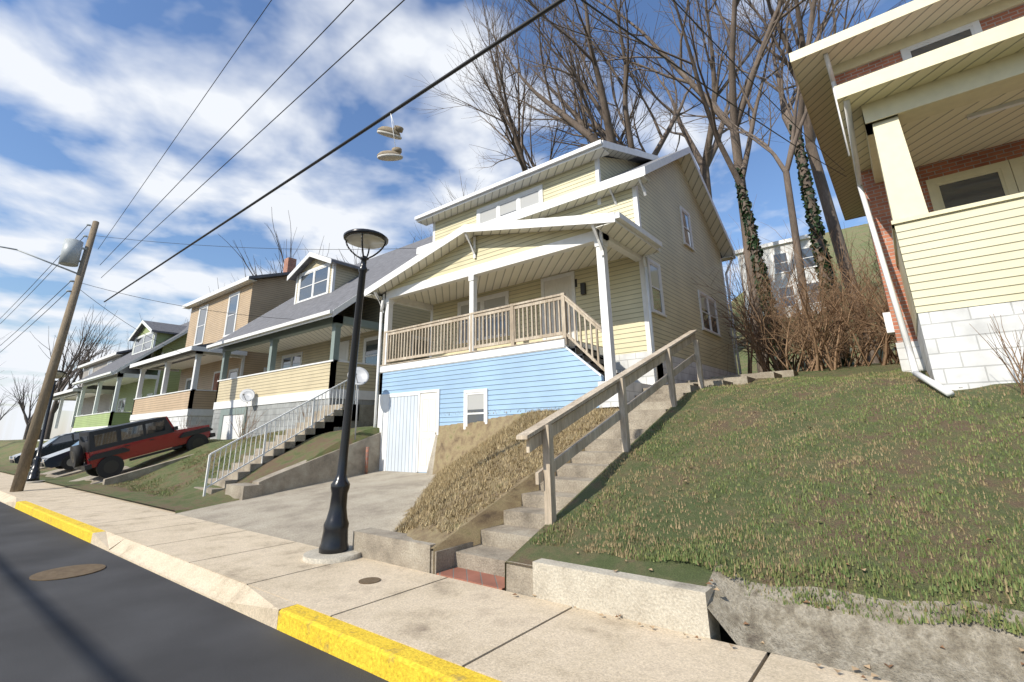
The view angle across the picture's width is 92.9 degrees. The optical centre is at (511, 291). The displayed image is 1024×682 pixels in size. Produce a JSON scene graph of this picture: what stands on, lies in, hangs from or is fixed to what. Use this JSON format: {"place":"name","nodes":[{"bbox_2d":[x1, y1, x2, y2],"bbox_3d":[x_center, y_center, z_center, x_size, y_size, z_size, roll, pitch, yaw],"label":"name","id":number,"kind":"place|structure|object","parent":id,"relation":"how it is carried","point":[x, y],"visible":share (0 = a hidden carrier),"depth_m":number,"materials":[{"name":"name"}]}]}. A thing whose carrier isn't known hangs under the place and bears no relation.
{"place":"outdoors","nodes":[
{"label":"outdoors","id":0,"kind":"place"},
{"bbox_2d":[9,430,88,463],"bbox_3d":[-22.937,7.963,25.007,1.496,1.526,3.784,-13,-20,37],"label":"sedan body","id":1,"kind":"object","parent":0,"point":[48,449],"visible":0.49,"depth_m":24.18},
{"bbox_2d":[40,442,76,469],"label":"sedan trim","id":2,"kind":"structure","parent":1,"relation":"attached to","point":[41,464],"depth_m":19.45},
{"bbox_2d":[42,430,86,446],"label":"car windows","id":3,"kind":"structure","parent":1,"relation":"attached to","point":[66,438],"depth_m":24.60,"materials":[{"name":"black glass"}]},
{"bbox_2d":[41,391,112,429],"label":"house posts","id":4,"kind":"object","parent":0,"point":[78,393],"visible":0.56,"depth_m":38.64,"materials":[{"name":"white wood"}]},
{"bbox_2d":[73,412,131,427],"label":"porch wall","id":5,"kind":"structure","parent":0,"point":[108,419],"depth_m":31.04,"materials":[{"name":"green wood"}]},
{"bbox_2d":[76,373,157,415],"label":"house posts","id":6,"kind":"object","parent":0,"point":[117,376],"visible":0.95,"depth_m":32.62,"materials":[{"name":"white wood"}]},
{"bbox_2d":[95,377,145,385],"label":"porch ceiling","id":7,"kind":"structure","parent":0,"point":[124,381],"depth_m":34.81,"materials":[{"name":"beige wood"}]},
{"bbox_2d":[84,416,209,467],"bbox_3d":[-13.228,5.434,17.715,1.408,1.666,3.563,-13,-20,37],"label":"jeep body","id":8,"kind":"object","parent":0,"point":[157,443],"visible":0.51,"depth_m":17.20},
{"bbox_2d":[80,420,164,446],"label":"car windows","id":9,"kind":"structure","parent":8,"relation":"attached to","point":[126,433],"depth_m":16.74,"materials":[{"name":"black glass"}]},
{"bbox_2d":[71,438,203,472],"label":"wheel rims","id":10,"kind":"object","parent":8,"relation":"attached to","point":[111,466],"visible":0.5,"depth_m":16.20,"materials":[{"name":"metal"}]},
{"bbox_2d":[102,454,192,484],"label":"drive kerb wall","id":11,"kind":"structure","parent":0,"point":[128,476],"depth_m":15.69,"materials":[{"name":"grey concrete"}]},
{"bbox_2d":[115,327,187,411],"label":"house walls","id":12,"kind":"structure","parent":0,"point":[128,391],"depth_m":33.73,"materials":[{"name":"wood"}]},
{"bbox_2d":[79,320,189,380],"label":"house roof","id":13,"kind":"structure","parent":12,"relation":"on","point":[154,327],"depth_m":34.83,"materials":[{"name":"grey"}]},
{"bbox_2d":[117,333,152,411],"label":"windows","id":14,"kind":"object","parent":12,"relation":"in","point":[139,341],"visible":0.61,"depth_m":35.13,"materials":[{"name":"white glass"}]},
{"bbox_2d":[131,390,216,414],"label":"porch wall","id":15,"kind":"structure","parent":0,"point":[193,399],"depth_m":23.76,"materials":[{"name":"beige wood"}]},
{"bbox_2d":[135,351,243,398],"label":"house posts","id":16,"kind":"object","parent":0,"point":[198,355],"visible":0.85,"depth_m":25.37,"materials":[{"name":"white wood"}]},
{"bbox_2d":[0,502,388,681],"bbox_3d":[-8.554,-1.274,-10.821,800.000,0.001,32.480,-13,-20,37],"label":"street","id":17,"kind":"structure","parent":0,"point":[118,619],"depth_m":4.21,"materials":[{"name":"grey asphalt"}]},
{"bbox_2d":[29,564,380,583],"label":"manhole covers","id":18,"kind":"object","parent":17,"relation":"on","point":[66,572],"visible":1,"depth_m":5.99,"materials":[{"name":"brown metal"}]},
{"bbox_2d":[15,501,500,681],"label":"yellow kerb paint","id":19,"kind":"object","parent":17,"relation":"on","point":[387,659],"visible":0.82,"depth_m":3.58,"materials":[{"name":"yellow paint"}]},
{"bbox_2d":[215,361,379,401],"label":"porch wall","id":20,"kind":"structure","parent":0,"point":[326,375],"depth_m":17.12,"materials":[{"name":"beige wood"}]},
{"bbox_2d":[217,315,383,438],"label":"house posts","id":21,"kind":"object","parent":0,"point":[336,322],"visible":0.81,"depth_m":18.56,"materials":[{"name":"white wood"}]},
{"bbox_2d":[275,258,430,369],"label":"house walls","id":22,"kind":"structure","parent":0,"point":[404,316],"depth_m":19.27,"materials":[{"name":"yellow wood"}]},
{"bbox_2d":[221,343,346,438],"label":"house doors","id":23,"kind":"structure","parent":22,"relation":"in","point":[228,432],"depth_m":19.38,"materials":[{"name":"white wood"}]},
{"bbox_2d":[240,325,372,352],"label":"porch ceiling","id":24,"kind":"structure","parent":22,"relation":"attached to","point":[309,338],"depth_m":19.89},
{"bbox_2d":[216,236,432,342],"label":"house roof","id":25,"kind":"structure","parent":22,"relation":"on","point":[379,267],"depth_m":20.32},
{"bbox_2d":[283,267,429,368],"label":"windows","id":26,"kind":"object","parent":22,"relation":"in","point":[320,288],"visible":0.55,"depth_m":21.00,"materials":[{"name":"glass"}]},
{"bbox_2d":[0,471,892,681],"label":"sidewalk pavement","id":27,"kind":"structure","parent":0,"point":[501,635],"depth_m":4.00,"materials":[{"name":"concrete"}]},
{"bbox_2d":[26,480,44,483],"bbox_3d":[-16.922,6.773,17.142,0.720,0.155,0.720,-13,-20,37],"label":"lamp post base","id":28,"kind":"object","parent":27,"relation":"on","point":[39,481],"visible":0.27,"depth_m":17.01,"materials":[{"name":"concrete"}]},
{"bbox_2d":[26,370,67,480],"bbox_3d":[-17.611,4.999,18.367,0.654,4.108,2.091,14,-22,-42],"label":"street lamp post","id":29,"kind":"object","parent":27,"relation":"on","point":[34,473],"visible":0.75,"depth_m":17.82,"materials":[{"name":"black metal"}]},
{"bbox_2d":[55,372,65,378],"bbox_3d":[-18.148,3.352,19.384,0.530,0.227,0.570,-13,-20,37],"label":"street lamp lens","id":30,"kind":"object","parent":29,"relation":"on","point":[59,375],"visible":0.51,"depth_m":19.46,"materials":[{"name":"grey glass"}]},
{"bbox_2d":[9,221,98,491],"bbox_3d":[-15.206,1.764,16.338,2.341,9.726,0.293,-23,-27,53],"label":"wooden utility pole","id":31,"kind":"object","parent":27,"relation":"on","point":[24,463],"visible":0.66,"depth_m":15.77,"materials":[{"name":"brown wood"}]},
{"bbox_2d":[0,224,90,291],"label":"utility pole transformer","id":32,"kind":"object","parent":31,"relation":"attached to","point":[71,251],"visible":1,"depth_m":17.39,"materials":[{"name":"grey metal"}]},
{"bbox_2d":[0,0,845,357],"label":"overhead wires","id":33,"kind":"object","parent":31,"relation":"attached to","point":[488,48],"visible":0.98,"depth_m":7.01,"materials":[{"name":"black"}]},
{"bbox_2d":[302,545,360,563],"bbox_3d":[-2.196,3.290,5.982,0.720,0.155,0.720,-13,-20,37],"label":"lamp post base","id":34,"kind":"object","parent":27,"relation":"on","point":[314,556],"visible":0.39,"depth_m":5.78,"materials":[{"name":"concrete"}]},
{"bbox_2d":[319,228,388,553],"bbox_3d":[-2.165,1.204,6.761,0.660,4.306,0.673,-13,-20,37],"label":"street lamp post","id":35,"kind":"object","parent":34,"relation":"on","point":[334,539],"visible":0.95,"depth_m":6.37,"materials":[{"name":"black metal"}]},
{"bbox_2d":[346,233,384,248],"bbox_3d":[-2.199,-0.749,7.326,0.570,0.032,0.570,-13,-20,37],"label":"street lamp lens","id":36,"kind":"object","parent":35,"relation":"on","point":[370,241],"visible":0.92,"depth_m":7.31,"materials":[{"name":"grey glass"}]},
{"bbox_2d":[533,558,720,640],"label":"retaining wall","id":37,"kind":"structure","parent":27,"relation":"on","point":[673,605],"depth_m":3.88,"materials":[{"name":"concrete"}]},
{"bbox_2d":[0,0,913,439],"label":"sky","id":38,"kind":"structure","parent":0,"point":[94,94],"materials":[{"name":"blue"}]},
{"bbox_2d":[0,224,1023,681],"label":"grassy ground","id":39,"kind":"structure","parent":0,"point":[846,640],"depth_m":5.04,"materials":[{"name":"green plant"}]},
{"bbox_2d":[10,434,73,465],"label":"sedan trim","id":40,"kind":"structure","parent":39,"relation":"on","point":[11,461],"depth_m":23.80,"materials":[{"name":"silver metal"}]},
{"bbox_2d":[40,447,69,467],"bbox_3d":[-17.702,6.660,21.033,1.496,1.605,3.758,-13,-20,37],"label":"sedan body","id":41,"kind":"object","parent":39,"relation":"on","point":[55,459],"visible":0.18,"depth_m":19.35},
{"bbox_2d":[16,466,140,483],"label":"neighbour concrete drives","id":42,"kind":"structure","parent":39,"relation":"on","point":[56,473],"depth_m":18.81,"materials":[{"name":"grey concrete"}]},
{"bbox_2d":[58,456,72,468],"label":"sedan tyres","id":43,"kind":"object","parent":42,"relation":"on","point":[65,465],"visible":0.23,"depth_m":19.50,"materials":[{"name":"black rubber"}]},
{"bbox_2d":[70,434,208,477],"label":"car tires","id":44,"kind":"object","parent":42,"relation":"on","point":[78,452],"visible":0.64,"depth_m":16.15,"materials":[{"name":"black rubber"}]},
{"bbox_2d":[74,417,215,470],"bbox_3d":[-13.204,5.476,17.733,1.760,1.704,3.832,-13,-20,37],"label":"suv","id":45,"kind":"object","parent":42,"relation":"on","point":[89,446],"depth_m":16.65,"materials":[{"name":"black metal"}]},
{"bbox_2d":[70,352,129,431],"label":"house walls","id":46,"kind":"structure","parent":39,"relation":"on","point":[103,404],"depth_m":41.30,"materials":[{"name":"wood"}]},
{"bbox_2d":[38,352,118,440],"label":"house trim","id":47,"kind":"structure","parent":46,"relation":"attached to","point":[88,390],"depth_m":38.41,"materials":[{"name":"white wood"}]},
{"bbox_2d":[53,349,132,399],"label":"porch ceiling","id":48,"kind":"structure","parent":46,"relation":"on","point":[106,387],"depth_m":37.75,"materials":[{"name":"beige wood"}]},
{"bbox_2d":[65,354,122,399],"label":"house soffit","id":49,"kind":"structure","parent":48,"relation":"attached to","point":[87,395],"depth_m":41.60,"materials":[{"name":"white wood"}]},
{"bbox_2d":[71,320,187,431],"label":"house trim","id":50,"kind":"structure","parent":39,"relation":"on","point":[151,352],"depth_m":33.24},
{"bbox_2d":[0,491,295,628],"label":"concrete kerb","id":51,"kind":"object","parent":39,"relation":"on","point":[261,606],"visible":0.79,"depth_m":5.41,"materials":[{"name":"beige concrete"}]},
{"bbox_2d":[130,416,212,432],"bbox_3d":[-14.669,8.761,29.111,8.422,2.150,11.600,-13,-20,37],"label":"house foundation","id":52,"kind":"object","parent":39,"relation":"on","point":[194,420],"visible":0.14,"depth_m":22.97,"materials":[{"name":"white concrete"}]},
{"bbox_2d":[0,207,414,439],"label":"distant trees","id":53,"kind":"object","parent":39,"relation":"on","point":[80,359],"visible":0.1,"depth_m":57.94,"materials":[{"name":"brown plant"}]},
{"bbox_2d":[178,276,295,390],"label":"house walls","id":54,"kind":"structure","parent":39,"relation":"on","point":[260,297],"depth_m":26.93,"materials":[{"name":"wood"}]},
{"bbox_2d":[130,276,266,419],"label":"house trim","id":55,"kind":"structure","parent":54,"relation":"attached to","point":[196,412],"depth_m":25.58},
{"bbox_2d":[160,279,255,369],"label":"house soffit","id":56,"kind":"structure","parent":54,"relation":"attached to","point":[205,359],"depth_m":27.43,"materials":[{"name":"beige wood"}]},
{"bbox_2d":[136,272,290,369],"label":"house roof","id":57,"kind":"structure","parent":54,"relation":"on","point":[265,276],"depth_m":26.28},
{"bbox_2d":[186,295,266,389],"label":"windows","id":58,"kind":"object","parent":54,"relation":"in","point":[231,318],"visible":0.43,"depth_m":27.17,"materials":[{"name":"grey glass"}]},
{"bbox_2d":[213,257,296,389],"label":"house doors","id":59,"kind":"structure","parent":54,"relation":"in","point":[289,264],"depth_m":29.14,"materials":[{"name":"wood"}]},
{"bbox_2d":[210,398,378,438],"bbox_3d":[-5.645,6.493,22.263,8.891,2.200,11.600,-13,-20,37],"label":"house foundation","id":60,"kind":"object","parent":39,"relation":"on","point":[274,411],"visible":0.14,"depth_m":17.42,"materials":[{"name":"grey concrete"}]},
{"bbox_2d":[206,252,429,409],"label":"house trim","id":61,"kind":"structure","parent":39,"relation":"on","point":[306,396],"depth_m":18.41,"materials":[{"name":"white wood"}]},
{"bbox_2d":[354,372,358,439],"bbox_3d":[-4.207,3.075,13.065,0.060,1.747,0.410,0,-16,-2],"label":"satellite dish mount","id":62,"kind":"object","parent":39,"relation":"on","point":[356,408],"visible":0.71,"depth_m":13.19,"materials":[{"name":"grey metal"}]},
{"bbox_2d":[347,367,368,384],"bbox_3d":[-4.225,2.332,13.389,0.612,0.527,0.261,-3,-16,6],"label":"satellite dish","id":63,"kind":"object","parent":62,"relation":"attached to","point":[362,375],"visible":0.72,"depth_m":13.44,"materials":[{"name":"grey metal"}]},
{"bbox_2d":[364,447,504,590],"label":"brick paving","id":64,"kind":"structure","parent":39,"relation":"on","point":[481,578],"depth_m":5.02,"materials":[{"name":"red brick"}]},
{"bbox_2d":[194,370,797,596],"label":"concrete steps","id":65,"kind":"structure","parent":39,"relation":"on","point":[496,549],"depth_m":7.54,"materials":[{"name":"concrete"}]},
{"bbox_2d":[203,380,357,495],"bbox_3d":[-6.094,3.813,13.478,0.044,3.325,4.034,-13,-20,37],"label":"stair railing","id":66,"kind":"object","parent":65,"relation":"on","point":[247,434],"visible":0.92,"depth_m":12.96,"materials":[{"name":"white metal"}]},
{"bbox_2d":[516,330,704,524],"bbox_3d":[2.031,1.777,7.682,0.190,3.270,6.150,-13,-20,37],"label":"wooden handrail","id":67,"kind":"object","parent":65,"relation":"on","point":[543,432],"visible":0.8,"depth_m":6.68,"materials":[{"name":"beige wood"}]},
{"bbox_2d":[392,397,631,532],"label":"dry grass tufts","id":68,"kind":"object","parent":39,"relation":"on","point":[452,469],"depth_m":7.61,"materials":[{"name":"beige plant"}]},
{"bbox_2d":[364,139,737,471],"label":"house trim","id":69,"kind":"structure","parent":39,"relation":"on","point":[601,241],"depth_m":12.61,"materials":[{"name":"white wood"}]},
{"bbox_2d":[379,348,603,472],"bbox_3d":[-0.414,3.345,12.361,7.180,3.000,1.900,-13,-20,37],"label":"blue siding","id":70,"kind":"object","parent":69,"relation":"attached to","point":[555,379],"visible":0.41,"depth_m":11.17,"materials":[{"name":"blue wood"}]},
{"bbox_2d":[386,395,417,472],"bbox_3d":[-2.933,3.857,13.036,1.250,2.040,0.015,-13,-20,37],"label":"garage door","id":71,"kind":"structure","parent":70,"relation":"in","point":[402,435],"depth_m":13.04,"materials":[{"name":"white metal"}]},
{"bbox_2d":[380,292,604,371],"bbox_3d":[-0.471,1.607,12.846,7.320,1.810,1.950,-13,-20,37],"label":"porch railing","id":72,"kind":"object","parent":69,"relation":"attached to","point":[562,297],"visible":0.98,"depth_m":11.75,"materials":[{"name":"beige wood"}]},
{"bbox_2d":[179,195,1023,439],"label":"bare brush","id":73,"kind":"object","parent":39,"relation":"on","point":[815,333],"visible":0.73,"depth_m":15.41,"materials":[{"name":"brown plant"}]},
{"bbox_2d":[403,0,911,372],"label":"bare trees","id":74,"kind":"object","parent":39,"relation":"on","point":[799,118],"visible":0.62,"depth_m":28.89,"materials":[{"name":"brown plant"}]},
{"bbox_2d":[734,122,854,369],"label":"tree ivy leaves","id":75,"kind":"object","parent":74,"relation":"attached to","point":[816,218],"visible":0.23,"depth_m":22.29,"materials":[{"name":"green plant"}]},
{"bbox_2d":[598,351,738,407],"bbox_3d":[1.981,4.033,14.919,7.580,3.000,9.230,-13,-20,37],"label":"house foundation","id":76,"kind":"object","parent":39,"relation":"on","point":[646,380],"visible":0.16,"depth_m":11.43,"materials":[{"name":"white concrete"}]},
{"bbox_2d":[512,387,1023,677],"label":"leaf litter","id":77,"kind":"object","parent":39,"relation":"on","point":[853,667],"visible":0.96,"depth_m":3.48,"materials":[{"name":"brown plant"}]},
{"bbox_2d":[737,238,819,322],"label":"white building walls","id":78,"kind":"structure","parent":39,"relation":"on","point":[770,250],"depth_m":38.61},
{"bbox_2d":[734,234,818,307],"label":"white building trim","id":79,"kind":"structure","parent":78,"relation":"attached to","point":[785,241],"depth_m":38.54,"materials":[{"name":"white paint"}]},
{"bbox_2d":[773,248,818,306],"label":"windows","id":80,"kind":"structure","parent":78,"relation":"in","point":[809,254],"depth_m":37.78,"materials":[{"name":"grey glass"}]},
{"bbox_2d":[896,300,1023,389],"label":"house foundation","id":81,"kind":"object","parent":39,"relation":"on","point":[953,349],"visible":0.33,"depth_m":6.60,"materials":[{"name":"white concrete"}]},
{"bbox_2d":[789,0,1023,265],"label":"house trim","id":82,"kind":"structure","parent":81,"relation":"on","point":[891,162],"depth_m":7.61,"materials":[{"name":"white wood"}]},
{"bbox_2d":[823,53,954,396],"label":"house downspouts","id":83,"kind":"object","parent":82,"relation":"attached to","point":[944,390],"visible":0.94,"depth_m":8.45,"materials":[{"name":"white metal"}]},
{"bbox_2d":[792,0,1023,219],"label":"soffit","id":84,"kind":"structure","parent":82,"relation":"attached to","point":[944,135],"depth_m":9.08,"materials":[{"name":"beige wood"}]},
{"bbox_2d":[883,20,1023,333],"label":"white house fittings","id":85,"kind":"object","parent":82,"relation":"attached to","point":[974,27],"visible":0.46,"depth_m":9.48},
{"bbox_2d":[894,197,1023,336],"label":"siding","id":86,"kind":"object","parent":81,"relation":"on","point":[970,257],"visible":0.9,"depth_m":6.81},
{"bbox_2d":[388,157,736,373],"bbox_3d":[1.833,-0.628,16.364,7.600,6.760,9.080,-13,-20,37],"label":"house siding","id":87,"kind":"object","parent":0,"point":[668,189],"visible":0.45,"depth_m":13.48,"materials":[{"name":"yellow wood"}]},
{"bbox_2d":[418,276,573,471],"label":"doors","id":88,"kind":"structure","parent":87,"relation":"in","point":[428,419],"depth_m":12.66,"materials":[{"name":"white wood"}]},
{"bbox_2d":[366,147,734,304],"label":"house soffits","id":89,"kind":"object","parent":87,"relation":"attached to","point":[579,258],"visible":0.59,"depth_m":13.58,"materials":[{"name":"white wood"}]},
{"bbox_2d":[380,150,722,295],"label":"house roof","id":90,"kind":"structure","parent":87,"relation":"on","point":[642,161],"depth_m":14.88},
{"bbox_2d":[373,256,741,426],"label":"downspouts","id":91,"kind":"object","parent":87,"relation":"attached to","point":[650,326],"visible":0.66,"depth_m":14.00,"materials":[{"name":"white metal"}]},
{"bbox_2d":[462,210,717,423],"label":"windows","id":92,"kind":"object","parent":87,"relation":"in","point":[657,306],"visible":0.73,"depth_m":14.44,"materials":[{"name":"glass"}]},
{"bbox_2d":[461,191,715,409],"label":"house window blinds","id":93,"kind":"object","parent":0,"point":[475,401],"visible":0.85,"depth_m":14.57,"materials":[{"name":"white plastic"}]},
{"bbox_2d":[568,279,618,380],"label":"dark house fittings","id":94,"kind":"object","parent":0,"point":[584,356],"visible":0.41,"depth_m":10.45,"materials":[{"name":"black metal"}]},
{"bbox_2d":[719,623,888,680],"bbox_3d":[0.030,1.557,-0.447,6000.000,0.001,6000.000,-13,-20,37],"label":"wall gap","id":95,"kind":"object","parent":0,"point":[725,636],"depth_m":3.87,"materials":[{"name":"black"}]},
{"bbox_2d":[835,4,1023,342],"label":"brick wall","id":96,"kind":"structure","parent":0,"point":[877,198],"depth_m":9.25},
{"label":"hanging sneaker laces","id":97,"kind":"object","parent":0,"visible":0},
{"bbox_2d":[377,147,401,155],"bbox_3d":[-1.450,-1.644,5.763,0.281,0.154,0.096,3,-17,-15],"label":"shoe","id":98,"kind":"object","parent":97,"relation":"hanging from","point":[397,150],"visible":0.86,"depth_m":5.74,"materials":[{"name":"fabric"}]},
{"bbox_2d":[377,154,402,160],"bbox_3d":[-1.438,-1.577,5.744,0.298,0.066,0.106,3,-16,-13],"label":"shoe sole","id":99,"kind":"object","parent":98,"relation":"attached to","point":[389,157],"visible":1,"depth_m":5.72,"materials":[{"name":"beige rubber"}]},
{"bbox_2d":[377,125,403,135],"bbox_3d":[-1.465,-1.931,5.867,0.310,0.135,0.100,2,-16,-9],"label":"shoe","id":100,"kind":"object","parent":97,"relation":"hanging from","point":[397,130],"visible":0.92,"depth_m":5.84,"materials":[{"name":"fabric"}]},
{"bbox_2d":[377,130,401,139],"bbox_3d":[-1.475,-1.878,5.855,0.295,0.085,0.106,3,-17,-14],"label":"shoe sole","id":101,"kind":"object","parent":100,"relation":"attached to","point":[389,134],"visible":1,"depth_m":5.83,"materials":[{"name":"beige rubber"}]},
{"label":"satellite dish mount","id":102,"kind":"object","parent":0,"visible":0},
{"bbox_2d":[239,389,254,401],"bbox_3d":[-10.056,3.962,18.494,0.618,0.517,0.256,-3,-16,8],"label":"satellite dish","id":103,"kind":"object","parent":102,"relation":"attached to","point":[249,395],"visible":0.99,"depth_m":18.54,"materials":[{"name":"grey metal"}]}
]}

